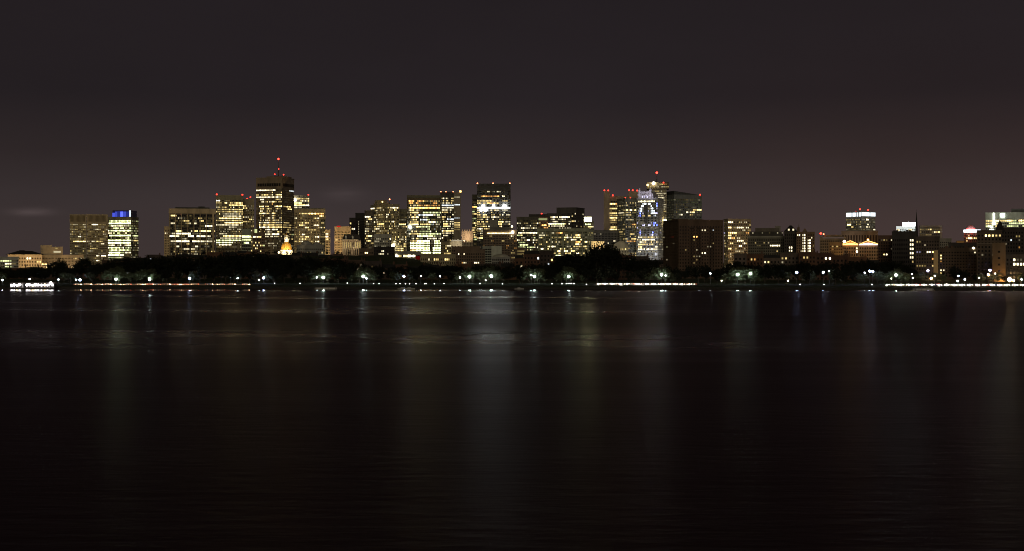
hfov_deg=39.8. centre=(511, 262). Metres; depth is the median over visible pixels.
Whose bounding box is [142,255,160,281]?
tree
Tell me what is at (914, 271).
tree
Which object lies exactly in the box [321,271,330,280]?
tree
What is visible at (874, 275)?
tree
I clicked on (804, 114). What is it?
sky
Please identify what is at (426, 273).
tree
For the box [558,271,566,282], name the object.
tree
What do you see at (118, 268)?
tree
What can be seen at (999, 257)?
arch house
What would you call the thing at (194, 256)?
rowhouse
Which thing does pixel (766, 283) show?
ground
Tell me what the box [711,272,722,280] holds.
tree
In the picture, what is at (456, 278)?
tree
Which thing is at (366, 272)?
tree
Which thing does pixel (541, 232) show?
window
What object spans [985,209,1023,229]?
white block
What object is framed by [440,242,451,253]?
block
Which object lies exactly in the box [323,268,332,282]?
tree
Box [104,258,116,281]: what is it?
tree
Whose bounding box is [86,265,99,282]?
tree
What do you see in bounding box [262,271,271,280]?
tree
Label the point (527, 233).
office block
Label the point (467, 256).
row block
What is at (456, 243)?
crown block
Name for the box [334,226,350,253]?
court block
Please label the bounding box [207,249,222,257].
rowhouse
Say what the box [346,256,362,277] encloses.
rowhouse
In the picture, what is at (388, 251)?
dark block
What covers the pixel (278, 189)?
window
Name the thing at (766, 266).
tree
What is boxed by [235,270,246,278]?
tree
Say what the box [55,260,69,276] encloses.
tree
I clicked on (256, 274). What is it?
tree
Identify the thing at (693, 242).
apartment block
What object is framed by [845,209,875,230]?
office tower
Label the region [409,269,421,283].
tree
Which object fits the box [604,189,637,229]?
office tower
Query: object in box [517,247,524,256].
yellow block
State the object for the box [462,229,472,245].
castle block
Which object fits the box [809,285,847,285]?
road
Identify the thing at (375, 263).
rowhouse
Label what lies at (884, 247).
brick apartments
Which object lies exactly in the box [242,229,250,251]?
block
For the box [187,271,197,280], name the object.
tree
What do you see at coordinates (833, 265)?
tree
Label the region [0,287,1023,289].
sea wall
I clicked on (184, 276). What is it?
rowhouse
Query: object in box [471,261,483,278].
rowhouse
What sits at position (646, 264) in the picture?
tree
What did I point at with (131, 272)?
tree
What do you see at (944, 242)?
stone block
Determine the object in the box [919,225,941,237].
office block
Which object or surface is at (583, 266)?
tree
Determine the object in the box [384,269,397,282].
tree
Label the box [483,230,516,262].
long block
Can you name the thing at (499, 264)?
rowhouse
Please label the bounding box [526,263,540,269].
tree
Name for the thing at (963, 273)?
tree
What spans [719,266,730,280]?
tree
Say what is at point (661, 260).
rowhouse
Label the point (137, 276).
tree
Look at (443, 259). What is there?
row block
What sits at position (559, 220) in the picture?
office block
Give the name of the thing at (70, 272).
tree
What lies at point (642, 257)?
rowhouse
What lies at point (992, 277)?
tree
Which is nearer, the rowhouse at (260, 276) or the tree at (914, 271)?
the tree at (914, 271)
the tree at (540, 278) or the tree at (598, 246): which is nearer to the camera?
the tree at (540, 278)
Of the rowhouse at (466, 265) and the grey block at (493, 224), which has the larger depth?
the grey block at (493, 224)
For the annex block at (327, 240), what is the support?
on the ground
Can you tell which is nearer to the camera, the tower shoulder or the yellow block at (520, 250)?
the yellow block at (520, 250)
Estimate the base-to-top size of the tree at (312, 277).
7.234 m
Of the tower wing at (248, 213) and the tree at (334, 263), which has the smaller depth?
the tree at (334, 263)
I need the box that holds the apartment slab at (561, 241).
[537,228,593,255]
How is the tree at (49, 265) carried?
on the ground
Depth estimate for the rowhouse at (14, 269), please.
1251.49 m
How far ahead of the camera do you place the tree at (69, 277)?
1046.57 m
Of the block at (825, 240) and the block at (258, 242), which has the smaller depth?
the block at (825, 240)
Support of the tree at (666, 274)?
on the ground
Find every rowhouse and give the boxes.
[11,264,26,278]
[83,263,98,278]
[149,253,160,258]
[170,257,188,277]
[177,252,191,257]
[192,253,206,258]
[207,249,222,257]
[223,250,236,255]
[253,255,269,279]
[269,253,281,257]
[285,254,302,277]
[292,251,302,255]
[303,251,317,255]
[318,253,332,256]
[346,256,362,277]
[363,258,381,279]
[395,261,407,278]
[408,266,422,279]
[423,262,438,278]
[439,263,455,278]
[456,261,470,279]
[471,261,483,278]
[483,261,500,278]
[501,261,514,279]
[515,254,523,279]
[524,250,539,279]
[540,248,553,279]
[621,253,632,279]
[633,253,648,278]
[650,258,662,279]
[733,251,746,279]
[747,251,763,279]
[763,254,780,279]
[780,251,798,278]
[799,249,815,279]
[816,251,831,279]
[832,252,847,279]
[847,253,866,279]
[867,259,879,279]
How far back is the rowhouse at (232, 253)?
1547.21 m
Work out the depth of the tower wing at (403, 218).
2189.80 m
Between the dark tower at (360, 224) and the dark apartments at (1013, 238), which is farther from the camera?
the dark tower at (360, 224)
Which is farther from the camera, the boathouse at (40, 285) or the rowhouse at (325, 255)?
the rowhouse at (325, 255)
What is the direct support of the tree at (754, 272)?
on the ground
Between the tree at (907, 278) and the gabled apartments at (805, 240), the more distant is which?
the gabled apartments at (805, 240)
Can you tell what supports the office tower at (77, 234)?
on the ground
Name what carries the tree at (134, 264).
on the ground
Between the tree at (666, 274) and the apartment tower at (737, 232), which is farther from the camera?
the apartment tower at (737, 232)
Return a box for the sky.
[0,0,1023,262]
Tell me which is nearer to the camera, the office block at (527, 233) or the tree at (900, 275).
the tree at (900, 275)
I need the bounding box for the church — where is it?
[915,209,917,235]
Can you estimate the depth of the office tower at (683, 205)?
2307.87 m
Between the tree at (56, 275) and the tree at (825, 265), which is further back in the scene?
the tree at (825, 265)
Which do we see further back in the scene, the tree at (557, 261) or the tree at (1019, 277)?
the tree at (557, 261)
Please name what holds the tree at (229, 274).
on the ground
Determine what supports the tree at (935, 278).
on the ground
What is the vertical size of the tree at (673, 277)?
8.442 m
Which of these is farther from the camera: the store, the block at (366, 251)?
the block at (366, 251)
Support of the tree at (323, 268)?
on the ground
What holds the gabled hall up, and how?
on the ground
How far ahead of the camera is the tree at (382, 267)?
1120.04 m
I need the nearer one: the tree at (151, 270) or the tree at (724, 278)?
the tree at (724, 278)
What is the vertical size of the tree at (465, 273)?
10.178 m
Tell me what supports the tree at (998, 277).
on the ground
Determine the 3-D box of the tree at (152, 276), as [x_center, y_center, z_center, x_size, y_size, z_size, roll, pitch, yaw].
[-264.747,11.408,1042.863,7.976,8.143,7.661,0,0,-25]
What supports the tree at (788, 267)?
on the ground
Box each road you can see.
[0,285,271,285]
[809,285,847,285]
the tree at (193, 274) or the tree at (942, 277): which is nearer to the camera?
the tree at (942, 277)
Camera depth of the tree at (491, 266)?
1043.83 m
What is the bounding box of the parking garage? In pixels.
[482,246,501,263]
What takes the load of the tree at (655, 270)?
on the ground
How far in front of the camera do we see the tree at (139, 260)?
1159.48 m
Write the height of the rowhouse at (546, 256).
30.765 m
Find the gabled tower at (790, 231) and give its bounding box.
[784,225,796,252]
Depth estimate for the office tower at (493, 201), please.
2229.75 m
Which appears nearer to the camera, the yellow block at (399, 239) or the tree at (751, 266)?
the tree at (751, 266)
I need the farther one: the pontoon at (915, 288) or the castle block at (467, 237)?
the castle block at (467, 237)
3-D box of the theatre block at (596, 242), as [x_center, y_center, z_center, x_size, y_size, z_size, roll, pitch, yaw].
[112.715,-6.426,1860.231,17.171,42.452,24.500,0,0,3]
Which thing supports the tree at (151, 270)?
on the ground
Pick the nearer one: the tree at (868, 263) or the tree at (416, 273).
the tree at (416, 273)
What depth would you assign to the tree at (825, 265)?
1116.26 m
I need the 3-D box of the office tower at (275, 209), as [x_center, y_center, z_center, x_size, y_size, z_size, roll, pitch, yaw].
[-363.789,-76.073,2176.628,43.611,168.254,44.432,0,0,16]
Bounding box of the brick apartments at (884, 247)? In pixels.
[877,235,891,266]
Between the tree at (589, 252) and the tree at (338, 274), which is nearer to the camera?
the tree at (338, 274)
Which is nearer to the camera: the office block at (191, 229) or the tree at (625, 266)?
the tree at (625, 266)
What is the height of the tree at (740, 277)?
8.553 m
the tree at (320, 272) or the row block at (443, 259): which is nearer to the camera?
the tree at (320, 272)
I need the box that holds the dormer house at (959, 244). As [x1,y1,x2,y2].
[948,241,976,247]
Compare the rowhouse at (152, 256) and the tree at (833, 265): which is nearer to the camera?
the tree at (833, 265)
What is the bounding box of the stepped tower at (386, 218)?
[370,199,399,246]
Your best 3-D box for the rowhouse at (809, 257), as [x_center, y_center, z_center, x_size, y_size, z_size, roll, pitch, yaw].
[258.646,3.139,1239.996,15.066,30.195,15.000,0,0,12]
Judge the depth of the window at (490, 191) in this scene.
2229.82 m
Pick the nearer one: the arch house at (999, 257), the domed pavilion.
the arch house at (999, 257)
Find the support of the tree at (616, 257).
on the ground
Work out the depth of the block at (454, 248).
1799.53 m
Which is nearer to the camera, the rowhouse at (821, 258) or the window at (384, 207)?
the rowhouse at (821, 258)
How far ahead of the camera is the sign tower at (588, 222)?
2049.66 m
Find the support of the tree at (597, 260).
on the ground
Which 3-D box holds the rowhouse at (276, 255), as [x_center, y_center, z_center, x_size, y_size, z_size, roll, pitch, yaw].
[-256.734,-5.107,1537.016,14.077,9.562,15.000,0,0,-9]
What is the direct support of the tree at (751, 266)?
on the ground
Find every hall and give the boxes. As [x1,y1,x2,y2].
[6,250,43,267]
[40,245,83,267]
[278,232,292,254]
[296,241,323,254]
[342,234,360,254]
[614,240,627,254]
[843,240,857,256]
[859,239,877,259]
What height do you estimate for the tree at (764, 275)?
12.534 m
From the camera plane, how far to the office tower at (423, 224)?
2099.78 m
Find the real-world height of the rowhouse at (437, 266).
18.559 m
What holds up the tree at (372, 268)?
on the ground
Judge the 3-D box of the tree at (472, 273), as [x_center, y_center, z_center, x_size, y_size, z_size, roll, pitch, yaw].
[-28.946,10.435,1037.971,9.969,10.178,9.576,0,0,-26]
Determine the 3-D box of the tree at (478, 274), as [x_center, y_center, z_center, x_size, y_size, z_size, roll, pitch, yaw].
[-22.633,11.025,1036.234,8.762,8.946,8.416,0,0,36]
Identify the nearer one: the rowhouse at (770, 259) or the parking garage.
the rowhouse at (770, 259)
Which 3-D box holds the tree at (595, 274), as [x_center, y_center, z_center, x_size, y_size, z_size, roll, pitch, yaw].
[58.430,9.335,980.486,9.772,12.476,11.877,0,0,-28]
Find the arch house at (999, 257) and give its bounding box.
[992,243,1005,280]
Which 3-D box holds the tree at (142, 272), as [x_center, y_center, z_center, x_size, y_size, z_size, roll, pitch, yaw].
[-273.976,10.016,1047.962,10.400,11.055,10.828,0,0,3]
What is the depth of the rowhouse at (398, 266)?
1241.24 m
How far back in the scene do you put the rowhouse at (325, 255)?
1556.68 m
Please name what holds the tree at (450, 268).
on the ground
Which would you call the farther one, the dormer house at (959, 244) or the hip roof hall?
the hip roof hall
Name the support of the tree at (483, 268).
on the ground
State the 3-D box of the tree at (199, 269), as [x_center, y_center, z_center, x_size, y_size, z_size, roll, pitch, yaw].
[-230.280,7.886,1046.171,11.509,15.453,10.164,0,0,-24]
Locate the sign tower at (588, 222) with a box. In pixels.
[583,217,593,228]
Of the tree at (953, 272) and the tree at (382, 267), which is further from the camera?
the tree at (382, 267)
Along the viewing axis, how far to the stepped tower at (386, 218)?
2168.32 m
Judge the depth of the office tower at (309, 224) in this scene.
2119.80 m
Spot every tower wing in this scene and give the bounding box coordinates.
[243,196,253,251]
[400,209,406,228]
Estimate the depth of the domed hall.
1795.34 m
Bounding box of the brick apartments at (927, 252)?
[915,236,939,279]
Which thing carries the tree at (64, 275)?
on the ground
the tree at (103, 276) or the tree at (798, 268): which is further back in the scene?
the tree at (798, 268)
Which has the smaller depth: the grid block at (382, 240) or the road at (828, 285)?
the road at (828, 285)
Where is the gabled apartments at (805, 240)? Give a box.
[796,227,814,252]
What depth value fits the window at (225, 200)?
2050.20 m
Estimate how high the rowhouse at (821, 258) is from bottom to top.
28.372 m
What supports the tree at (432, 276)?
on the ground
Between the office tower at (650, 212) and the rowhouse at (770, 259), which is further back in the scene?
the office tower at (650, 212)
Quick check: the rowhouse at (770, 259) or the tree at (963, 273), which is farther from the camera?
the rowhouse at (770, 259)
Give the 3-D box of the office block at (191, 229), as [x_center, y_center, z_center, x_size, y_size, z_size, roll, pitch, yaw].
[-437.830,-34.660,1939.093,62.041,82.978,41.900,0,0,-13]
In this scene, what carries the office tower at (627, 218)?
on the ground
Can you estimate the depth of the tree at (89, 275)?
1046.47 m
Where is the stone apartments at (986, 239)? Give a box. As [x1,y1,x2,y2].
[977,220,1004,280]
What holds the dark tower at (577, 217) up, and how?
on the ground
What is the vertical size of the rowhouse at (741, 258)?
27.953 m
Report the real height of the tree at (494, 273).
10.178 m
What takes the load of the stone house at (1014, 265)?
on the ground
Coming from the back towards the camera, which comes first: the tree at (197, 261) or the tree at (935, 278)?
the tree at (197, 261)
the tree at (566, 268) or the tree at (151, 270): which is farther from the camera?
the tree at (151, 270)
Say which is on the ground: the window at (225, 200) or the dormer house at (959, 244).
the dormer house at (959, 244)
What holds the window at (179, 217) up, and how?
in the office block at (191, 229)
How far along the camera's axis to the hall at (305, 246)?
1850.58 m
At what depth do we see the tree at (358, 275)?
1042.04 m
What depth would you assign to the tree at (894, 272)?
1005.33 m
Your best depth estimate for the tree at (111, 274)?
1044.58 m
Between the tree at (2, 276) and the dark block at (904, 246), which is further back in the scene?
the dark block at (904, 246)
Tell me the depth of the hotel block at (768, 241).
1650.74 m
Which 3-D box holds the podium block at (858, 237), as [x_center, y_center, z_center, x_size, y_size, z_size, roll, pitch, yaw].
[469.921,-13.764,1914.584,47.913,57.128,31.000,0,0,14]
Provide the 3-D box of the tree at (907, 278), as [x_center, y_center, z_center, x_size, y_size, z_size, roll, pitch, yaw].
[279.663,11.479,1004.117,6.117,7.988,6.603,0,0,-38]
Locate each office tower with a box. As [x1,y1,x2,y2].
[70,214,85,265]
[86,214,107,264]
[108,210,138,259]
[216,194,242,251]
[256,158,293,253]
[294,194,309,208]
[294,208,325,254]
[364,210,373,247]
[407,195,441,253]
[440,190,461,241]
[477,183,510,248]
[529,213,547,227]
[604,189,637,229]
[617,197,636,255]
[636,188,666,259]
[647,172,668,219]
[667,191,701,220]
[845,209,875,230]
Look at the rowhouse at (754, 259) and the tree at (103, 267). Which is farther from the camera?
the rowhouse at (754, 259)
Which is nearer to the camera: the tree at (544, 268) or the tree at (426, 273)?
the tree at (426, 273)
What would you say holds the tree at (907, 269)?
on the ground
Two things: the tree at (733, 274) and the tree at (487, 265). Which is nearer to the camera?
the tree at (733, 274)
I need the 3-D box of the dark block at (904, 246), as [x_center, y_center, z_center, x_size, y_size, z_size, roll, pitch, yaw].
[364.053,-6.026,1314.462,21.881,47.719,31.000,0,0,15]
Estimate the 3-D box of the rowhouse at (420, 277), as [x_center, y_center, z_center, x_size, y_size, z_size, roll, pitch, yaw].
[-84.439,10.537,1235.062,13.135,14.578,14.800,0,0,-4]
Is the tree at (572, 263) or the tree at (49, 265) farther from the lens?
the tree at (49, 265)
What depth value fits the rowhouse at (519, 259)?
1231.31 m
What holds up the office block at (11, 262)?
on the ground
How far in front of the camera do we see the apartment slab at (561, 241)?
1959.51 m
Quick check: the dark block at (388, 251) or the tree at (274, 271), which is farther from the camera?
the dark block at (388, 251)
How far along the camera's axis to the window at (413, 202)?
2099.84 m
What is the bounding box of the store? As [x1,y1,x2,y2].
[395,251,420,259]
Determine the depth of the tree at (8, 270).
1110.42 m
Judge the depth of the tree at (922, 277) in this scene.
1003.99 m
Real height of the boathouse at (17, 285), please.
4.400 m
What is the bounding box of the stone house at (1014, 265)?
[1006,254,1023,280]
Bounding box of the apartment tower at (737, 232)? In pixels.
[723,219,750,270]
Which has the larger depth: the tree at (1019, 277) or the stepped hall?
the stepped hall
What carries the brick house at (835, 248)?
on the ground
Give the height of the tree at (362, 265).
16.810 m
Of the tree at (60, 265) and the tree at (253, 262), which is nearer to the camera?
the tree at (253, 262)
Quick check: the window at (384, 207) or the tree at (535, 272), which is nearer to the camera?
the tree at (535, 272)
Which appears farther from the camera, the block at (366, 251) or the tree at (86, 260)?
the block at (366, 251)
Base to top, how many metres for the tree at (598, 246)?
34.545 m
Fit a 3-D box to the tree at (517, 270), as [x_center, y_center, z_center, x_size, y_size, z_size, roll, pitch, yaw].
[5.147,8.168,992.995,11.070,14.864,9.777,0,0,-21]
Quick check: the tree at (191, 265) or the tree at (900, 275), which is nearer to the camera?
the tree at (900, 275)
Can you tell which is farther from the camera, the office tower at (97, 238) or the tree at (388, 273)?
the office tower at (97, 238)
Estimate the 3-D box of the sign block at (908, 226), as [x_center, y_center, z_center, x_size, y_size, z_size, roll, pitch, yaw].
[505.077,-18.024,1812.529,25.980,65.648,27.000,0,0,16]
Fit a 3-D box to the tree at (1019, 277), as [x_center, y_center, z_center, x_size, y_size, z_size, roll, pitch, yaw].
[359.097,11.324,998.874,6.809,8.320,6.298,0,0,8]
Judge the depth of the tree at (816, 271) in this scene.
1105.59 m
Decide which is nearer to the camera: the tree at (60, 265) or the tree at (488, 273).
the tree at (488, 273)
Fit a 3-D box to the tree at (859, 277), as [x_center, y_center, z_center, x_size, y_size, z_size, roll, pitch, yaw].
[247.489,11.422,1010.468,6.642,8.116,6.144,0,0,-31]
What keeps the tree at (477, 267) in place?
on the ground
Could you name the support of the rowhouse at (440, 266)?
on the ground
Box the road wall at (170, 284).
[81,284,241,284]
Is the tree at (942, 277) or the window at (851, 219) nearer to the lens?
the tree at (942, 277)
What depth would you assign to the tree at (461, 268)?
1120.99 m
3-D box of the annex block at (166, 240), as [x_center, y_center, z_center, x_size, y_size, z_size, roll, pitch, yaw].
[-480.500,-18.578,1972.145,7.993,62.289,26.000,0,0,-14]
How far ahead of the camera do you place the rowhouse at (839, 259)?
1246.57 m
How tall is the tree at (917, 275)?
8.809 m
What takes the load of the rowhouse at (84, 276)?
on the ground
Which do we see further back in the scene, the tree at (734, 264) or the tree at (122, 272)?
the tree at (734, 264)
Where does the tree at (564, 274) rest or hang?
on the ground
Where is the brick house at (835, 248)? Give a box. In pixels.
[829,242,842,254]
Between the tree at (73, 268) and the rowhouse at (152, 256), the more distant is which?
the rowhouse at (152, 256)
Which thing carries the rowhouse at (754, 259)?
on the ground
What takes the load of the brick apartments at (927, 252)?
on the ground
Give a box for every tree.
[0,272,7,283]
[2,267,13,277]
[27,265,45,279]
[45,262,61,280]
[50,266,60,281]
[52,258,67,276]
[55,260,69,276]
[58,272,67,280]
[62,269,75,282]
[64,266,77,279]
[67,273,74,282]
[72,261,90,278]
[75,257,92,264]
[85,272,95,279]
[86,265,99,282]
[92,262,108,281]
[100,272,108,282]
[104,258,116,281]
[104,268,116,279]
[108,266,124,282]
[113,273,122,282]
[115,257,143,281]
[116,269,125,282]
[124,272,133,279]
[127,268,135,282]
[133,257,148,280]
[133,272,139,280]
[136,268,147,279]
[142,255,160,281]
[146,268,157,279]
[147,273,157,280]
[148,256,163,280]
[174,256,196,280]
[184,255,203,278]
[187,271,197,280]
[193,263,205,282]
[225,269,236,279]
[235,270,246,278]
[242,251,270,281]
[252,271,259,282]
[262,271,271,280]
[264,264,283,278]
[265,255,286,281]
[302,257,324,280]
[308,274,315,280]
[314,270,324,280]
[317,265,331,282]
[321,257,348,281]
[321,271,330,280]
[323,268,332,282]
[330,264,344,282]
[345,262,358,281]
[353,270,363,281]
[356,261,367,280]
[360,268,372,279]
[369,264,376,275]
[370,273,379,281]
[377,264,385,281]
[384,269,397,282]
[389,272,395,280]
[394,273,401,282]
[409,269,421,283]
[422,267,430,282]
[425,265,437,280]
[426,273,435,279]
[431,268,445,282]
[440,263,456,274]
[454,270,460,280]
[455,264,464,278]
[461,270,470,282]
[468,270,477,279]
[472,264,484,274]
[476,272,485,280]
[477,267,488,282]
[481,263,497,281]
[482,268,492,280]
[485,265,495,282]
[490,270,500,282]
[512,264,525,283]
[523,268,532,280]
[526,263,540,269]
[531,268,544,282]
[534,267,543,282]
[537,264,551,281]
[551,257,561,273]
[556,254,585,281]
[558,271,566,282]
[561,266,576,282]
[561,270,571,282]
[566,271,575,280]
[574,254,589,280]
[583,246,605,280]
[587,248,605,280]
[589,240,619,258]
[589,267,604,283]
[598,244,616,280]
[604,247,624,280]
[614,254,635,280]
[637,258,658,280]
[644,273,652,281]
[649,259,662,268]
[651,267,663,282]
[658,268,671,282]
[669,272,675,280]
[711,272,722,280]
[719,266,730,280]
[721,273,729,281]
[725,260,740,268]
[728,267,741,283]
[735,272,743,280]
[738,267,751,280]
[745,264,762,270]
[746,268,758,280]
[756,267,773,280]
[759,263,771,272]
[775,263,795,281]
[784,272,789,280]
[792,262,805,280]
[805,271,815,283]
[808,264,821,281]
[815,261,831,281]
[827,261,840,270]
[829,267,842,284]
[853,259,867,281]
[855,273,861,283]
[861,273,868,281]
[863,259,879,275]
[865,260,889,281]
[872,272,880,283]
[880,273,888,283]
[887,270,899,283]
[897,272,906,283]
[898,264,912,273]
[903,274,910,283]
[909,269,917,279]
[914,272,922,283]
[919,272,927,280]
[932,273,939,281]
[939,274,945,283]
[947,265,960,282]
[955,270,970,279]
[979,274,986,283]
[987,273,997,280]
[994,272,1002,280]
[1016,273,1023,282]
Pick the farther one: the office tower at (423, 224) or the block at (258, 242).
the office tower at (423, 224)
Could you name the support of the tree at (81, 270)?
on the ground
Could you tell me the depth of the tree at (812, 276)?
1009.96 m
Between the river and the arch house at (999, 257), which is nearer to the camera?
the river
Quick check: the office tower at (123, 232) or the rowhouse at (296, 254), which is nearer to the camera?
the rowhouse at (296, 254)
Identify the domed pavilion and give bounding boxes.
[492,254,509,263]
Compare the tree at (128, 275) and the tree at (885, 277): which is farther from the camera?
the tree at (128, 275)
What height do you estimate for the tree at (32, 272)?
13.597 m
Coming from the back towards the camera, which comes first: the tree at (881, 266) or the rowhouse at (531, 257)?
the rowhouse at (531, 257)
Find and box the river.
[0,289,1023,550]
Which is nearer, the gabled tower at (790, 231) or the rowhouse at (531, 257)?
the rowhouse at (531, 257)
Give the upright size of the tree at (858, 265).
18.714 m
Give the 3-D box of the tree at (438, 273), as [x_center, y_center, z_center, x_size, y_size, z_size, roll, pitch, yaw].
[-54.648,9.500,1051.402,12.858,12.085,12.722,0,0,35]
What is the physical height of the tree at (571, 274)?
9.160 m
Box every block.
[0,257,18,267]
[164,226,168,256]
[169,206,215,256]
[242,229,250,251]
[253,229,264,253]
[325,230,329,254]
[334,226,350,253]
[359,248,373,254]
[374,234,391,246]
[374,247,394,255]
[392,229,406,250]
[420,254,455,265]
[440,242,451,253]
[451,240,462,253]
[452,245,479,253]
[456,249,484,265]
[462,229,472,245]
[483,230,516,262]
[489,220,512,229]
[516,217,538,250]
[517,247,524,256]
[547,213,571,227]
[591,241,603,247]
[594,230,618,248]
[663,217,723,278]
[747,226,783,255]
[820,233,845,252]
[841,231,877,256]
[892,230,916,278]
[896,222,914,230]
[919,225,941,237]
[940,238,951,247]
[964,225,976,241]
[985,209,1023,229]
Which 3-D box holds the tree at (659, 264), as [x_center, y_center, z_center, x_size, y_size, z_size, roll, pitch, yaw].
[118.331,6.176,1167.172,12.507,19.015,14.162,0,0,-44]
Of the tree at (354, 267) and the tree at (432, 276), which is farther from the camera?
the tree at (354, 267)
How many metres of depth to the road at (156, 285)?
936.51 m
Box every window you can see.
[108,220,135,259]
[171,217,214,256]
[216,200,242,246]
[258,189,291,252]
[295,213,324,248]
[376,207,398,233]
[407,202,440,250]
[477,191,509,247]
[541,232,590,255]
[626,202,635,253]
[637,200,656,258]
[668,199,700,219]
[846,219,870,229]
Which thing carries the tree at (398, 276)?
on the ground
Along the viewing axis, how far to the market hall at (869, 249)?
1699.52 m
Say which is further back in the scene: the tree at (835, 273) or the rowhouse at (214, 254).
the rowhouse at (214, 254)
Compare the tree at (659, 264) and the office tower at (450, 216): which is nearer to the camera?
the tree at (659, 264)
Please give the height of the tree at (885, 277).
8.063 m
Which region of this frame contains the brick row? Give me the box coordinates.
[940,246,976,279]
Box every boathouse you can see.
[8,282,25,288]
[24,282,57,288]
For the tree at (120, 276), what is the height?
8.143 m
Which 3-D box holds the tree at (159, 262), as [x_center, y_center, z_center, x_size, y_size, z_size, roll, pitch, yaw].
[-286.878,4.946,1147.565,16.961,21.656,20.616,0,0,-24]
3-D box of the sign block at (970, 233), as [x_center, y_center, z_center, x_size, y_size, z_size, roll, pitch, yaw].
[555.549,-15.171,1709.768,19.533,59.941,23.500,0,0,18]
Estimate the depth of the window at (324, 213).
2120.45 m
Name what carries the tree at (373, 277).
on the ground
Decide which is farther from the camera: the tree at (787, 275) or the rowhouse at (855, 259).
the rowhouse at (855, 259)
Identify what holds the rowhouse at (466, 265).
on the ground
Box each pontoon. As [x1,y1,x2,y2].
[315,286,336,288]
[913,287,932,289]
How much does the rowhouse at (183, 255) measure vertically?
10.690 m
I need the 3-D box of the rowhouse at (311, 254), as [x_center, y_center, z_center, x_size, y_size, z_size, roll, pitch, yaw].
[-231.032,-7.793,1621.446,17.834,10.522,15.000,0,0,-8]
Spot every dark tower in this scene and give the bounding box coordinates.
[349,218,355,233]
[355,213,364,247]
[557,207,584,227]
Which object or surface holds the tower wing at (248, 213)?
on the ground
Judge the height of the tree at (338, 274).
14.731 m
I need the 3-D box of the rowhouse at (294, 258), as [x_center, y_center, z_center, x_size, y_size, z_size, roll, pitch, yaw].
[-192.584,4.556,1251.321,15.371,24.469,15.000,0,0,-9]
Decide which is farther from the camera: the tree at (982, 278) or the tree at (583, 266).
the tree at (583, 266)
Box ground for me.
[0,255,1023,287]
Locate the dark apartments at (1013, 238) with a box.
[1002,227,1023,253]
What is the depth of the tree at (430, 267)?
1131.61 m
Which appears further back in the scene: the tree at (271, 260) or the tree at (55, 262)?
the tree at (55, 262)
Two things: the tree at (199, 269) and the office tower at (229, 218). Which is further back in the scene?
the office tower at (229, 218)
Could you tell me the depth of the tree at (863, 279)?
1009.98 m
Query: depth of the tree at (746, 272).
1013.25 m
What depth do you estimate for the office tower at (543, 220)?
2139.72 m
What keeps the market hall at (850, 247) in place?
on the ground
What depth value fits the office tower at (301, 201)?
2299.88 m
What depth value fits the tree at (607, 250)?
1151.43 m
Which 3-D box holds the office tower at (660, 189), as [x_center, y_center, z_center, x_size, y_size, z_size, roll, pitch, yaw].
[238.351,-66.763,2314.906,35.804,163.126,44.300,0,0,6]
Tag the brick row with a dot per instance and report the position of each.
(964, 259)
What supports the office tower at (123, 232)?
on the ground
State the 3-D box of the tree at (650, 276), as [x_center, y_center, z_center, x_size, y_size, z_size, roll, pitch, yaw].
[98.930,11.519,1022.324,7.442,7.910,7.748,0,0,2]
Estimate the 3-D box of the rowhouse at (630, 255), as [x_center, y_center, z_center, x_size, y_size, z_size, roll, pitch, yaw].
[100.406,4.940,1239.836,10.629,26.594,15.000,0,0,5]
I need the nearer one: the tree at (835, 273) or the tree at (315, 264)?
the tree at (835, 273)
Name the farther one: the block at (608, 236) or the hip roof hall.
the block at (608, 236)
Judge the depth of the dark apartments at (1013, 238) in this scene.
1261.79 m
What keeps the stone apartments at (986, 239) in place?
on the ground
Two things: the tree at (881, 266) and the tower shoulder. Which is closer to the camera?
the tree at (881, 266)
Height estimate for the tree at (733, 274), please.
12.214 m
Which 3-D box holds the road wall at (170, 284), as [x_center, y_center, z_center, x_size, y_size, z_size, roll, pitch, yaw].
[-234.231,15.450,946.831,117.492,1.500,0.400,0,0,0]
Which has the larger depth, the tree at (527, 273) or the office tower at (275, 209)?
the office tower at (275, 209)
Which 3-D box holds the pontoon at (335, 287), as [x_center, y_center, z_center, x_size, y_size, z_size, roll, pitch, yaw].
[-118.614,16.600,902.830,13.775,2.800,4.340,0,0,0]
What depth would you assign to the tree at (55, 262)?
1158.71 m
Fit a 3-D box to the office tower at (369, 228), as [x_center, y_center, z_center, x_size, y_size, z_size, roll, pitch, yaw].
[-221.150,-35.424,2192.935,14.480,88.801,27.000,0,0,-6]
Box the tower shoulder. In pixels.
[472,194,476,245]
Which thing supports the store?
on the ground
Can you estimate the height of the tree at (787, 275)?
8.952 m
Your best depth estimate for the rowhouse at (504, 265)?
1235.71 m
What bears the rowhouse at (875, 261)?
on the ground
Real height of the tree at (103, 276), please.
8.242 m
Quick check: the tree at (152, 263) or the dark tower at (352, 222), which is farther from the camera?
the dark tower at (352, 222)
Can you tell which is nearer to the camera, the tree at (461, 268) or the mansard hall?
the tree at (461, 268)
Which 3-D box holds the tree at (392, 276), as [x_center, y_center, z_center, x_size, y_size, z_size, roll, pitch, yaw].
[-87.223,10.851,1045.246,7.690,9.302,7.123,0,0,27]

